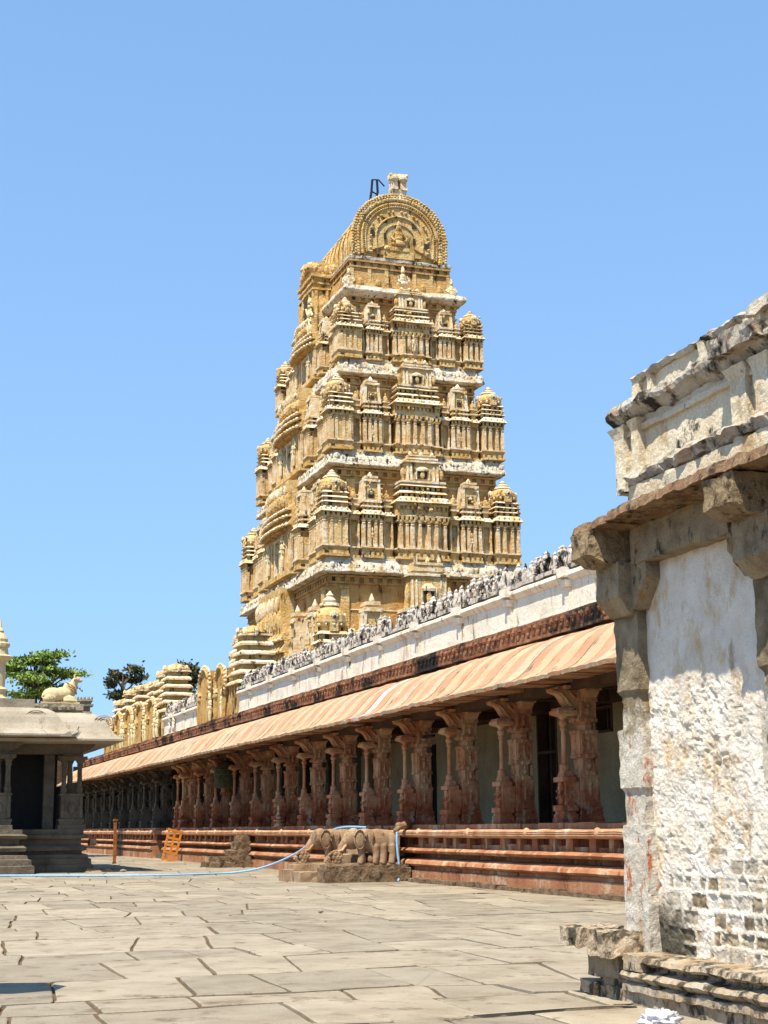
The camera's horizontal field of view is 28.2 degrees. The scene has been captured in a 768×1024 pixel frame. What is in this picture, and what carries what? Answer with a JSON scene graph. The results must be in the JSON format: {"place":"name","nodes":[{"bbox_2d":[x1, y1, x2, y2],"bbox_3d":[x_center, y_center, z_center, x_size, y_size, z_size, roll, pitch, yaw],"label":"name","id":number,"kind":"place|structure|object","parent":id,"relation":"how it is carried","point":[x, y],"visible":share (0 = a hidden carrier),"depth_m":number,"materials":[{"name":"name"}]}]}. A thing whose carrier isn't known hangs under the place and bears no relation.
{"place":"outdoors","nodes":[
{"label":"outdoors","id":0,"kind":"place"},
{"bbox_2d":[177,659,199,696],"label":"tree","id":1,"kind":"object","parent":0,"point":[194,673],"visible":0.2,"depth_m":125.32,"materials":[{"name":"green plant"}]},
{"bbox_2d":[273,805,283,826],"bbox_3d":[-4.261,12.287,61.788,0.360,0.860,0.417,3,-12,-19],"label":"figurine","id":2,"kind":"object","parent":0,"point":[278,820],"visible":1,"depth_m":61.66,"materials":[{"name":"grey stone"}]},
{"bbox_2d":[0,852,722,1023],"bbox_3d":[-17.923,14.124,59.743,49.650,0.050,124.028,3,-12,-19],"label":"paving","id":3,"kind":"structure","parent":0,"point":[384,952],"depth_m":20.20,"materials":[{"name":"stone"}]},
{"bbox_2d":[5,648,93,702],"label":"tree","id":4,"kind":"object","parent":3,"relation":"on","point":[35,683],"visible":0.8,"depth_m":92.15,"materials":[{"name":"green plant"}]},
{"bbox_2d":[55,761,67,824],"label":"cloister","id":5,"kind":"structure","parent":3,"relation":"on","point":[59,772],"depth_m":121.30,"materials":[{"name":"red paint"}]},
{"bbox_2d":[0,618,124,874],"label":"stone pavilion","id":6,"kind":"structure","parent":3,"relation":"on","point":[38,741],"depth_m":58.79,"materials":[{"name":"stone"}]},
{"bbox_2d":[41,674,81,703],"bbox_3d":[-12.626,6.932,59.888,1.575,1.217,0.669,3,-12,-19],"label":"bull statue","id":7,"kind":"object","parent":6,"relation":"on","point":[66,692],"visible":1,"depth_m":59.64,"materials":[{"name":"beige stone"}]},
{"bbox_2d":[112,819,117,863],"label":"wooden post","id":8,"kind":"object","parent":3,"relation":"on","point":[114,841],"visible":1,"depth_m":73.10,"materials":[{"name":"orange paint"}]},
{"bbox_2d":[102,660,149,700],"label":"tree","id":9,"kind":"object","parent":3,"relation":"on","point":[118,677],"visible":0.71,"depth_m":125.50,"materials":[{"name":"green plant"}]},
{"bbox_2d":[161,828,182,860],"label":"wooden rack","id":10,"kind":"object","parent":3,"relation":"on","point":[173,838],"visible":0.94,"depth_m":77.51,"materials":[{"name":"orange paint"}]},
{"bbox_2d":[0,826,366,876],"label":"hose","id":11,"kind":"object","parent":3,"relation":"on","point":[281,860],"visible":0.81,"depth_m":53.77,"materials":[{"name":"blue plastic"}]},
{"bbox_2d":[201,835,251,867],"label":"stone steps","id":12,"kind":"structure","parent":3,"relation":"on","point":[238,855],"depth_m":64.25,"materials":[{"name":"brown stone"}]},
{"bbox_2d":[57,543,625,901],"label":"pillared gallery","id":13,"kind":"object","parent":3,"relation":"on","point":[467,738],"visible":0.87,"depth_m":48.94,"materials":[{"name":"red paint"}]},
{"bbox_2d":[213,758,238,787],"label":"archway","id":14,"kind":"object","parent":13,"relation":"hanging from","point":[223,776],"visible":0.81,"depth_m":73.01,"materials":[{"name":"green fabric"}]},
{"bbox_2d":[396,831,399,881],"bbox_3d":[0.420,10.321,46.050,0.125,1.597,0.717,0,-12,-1],"label":"rope","id":15,"kind":"object","parent":13,"relation":"hanging from","point":[398,860],"visible":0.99,"depth_m":45.99,"materials":[{"name":"blue plastic"}]},
{"bbox_2d":[595,703,612,733],"bbox_3d":[6.431,5.620,43.836,0.330,1.400,1.050,3,-12,-19],"label":"window frame","id":16,"kind":"structure","parent":13,"relation":"in","point":[604,725],"depth_m":44.09,"materials":[{"name":"stone"}]},
{"bbox_2d":[279,834,410,882],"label":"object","id":17,"kind":"structure","parent":3,"relation":"on","point":[319,873],"depth_m":45.62,"materials":[{"name":"brown stone"}]},
{"bbox_2d":[292,828,347,863],"bbox_3d":[-1.677,10.444,47.693,2.392,1.128,0.650,3,-12,-19],"label":"elephant statue","id":18,"kind":"object","parent":17,"relation":"on","point":[328,840],"visible":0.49,"depth_m":47.40,"materials":[{"name":"brown stone"}]},
{"bbox_2d":[325,828,403,865],"bbox_3d":[-0.606,10.081,45.983,2.392,1.128,0.650,3,-12,-19],"label":"elephant statue","id":19,"kind":"object","parent":17,"relation":"on","point":[379,845],"visible":0.97,"depth_m":45.80,"materials":[{"name":"brown stone"}]},
{"bbox_2d":[229,173,522,814],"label":"temple tower","id":20,"kind":"structure","parent":3,"relation":"on","point":[379,472],"depth_m":90.28,"materials":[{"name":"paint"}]},
{"bbox_2d":[369,179,384,199],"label":"iron frame","id":21,"kind":"object","parent":20,"relation":"on","point":[377,190],"visible":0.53,"depth_m":99.14,"materials":[{"name":"blue metal"}]},
{"bbox_2d":[556,923,644,1001],"bbox_3d":[2.139,4.312,14.582,0.623,0.706,0.964,3,-12,-19],"label":"broken stone bench","id":22,"kind":"object","parent":3,"relation":"on","point":[608,945],"visible":0.77,"depth_m":14.40,"materials":[{"name":"grey stone"}]},
{"bbox_2d":[637,1008,683,1023],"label":"plastic bag","id":23,"kind":"object","parent":3,"relation":"on","point":[660,1016],"visible":1,"depth_m":12.28,"materials":[{"name":"white plastic"}]},
{"bbox_2d":[571,291,767,1023],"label":"plastered hall","id":24,"kind":"structure","parent":3,"relation":"on","point":[673,552],"depth_m":13.71,"materials":[{"name":"beige paint"}]},
{"bbox_2d":[0,0,767,766],"label":"sky","id":25,"kind":"structure","parent":0,"point":[594,173],"materials":[{"name":"blue"}]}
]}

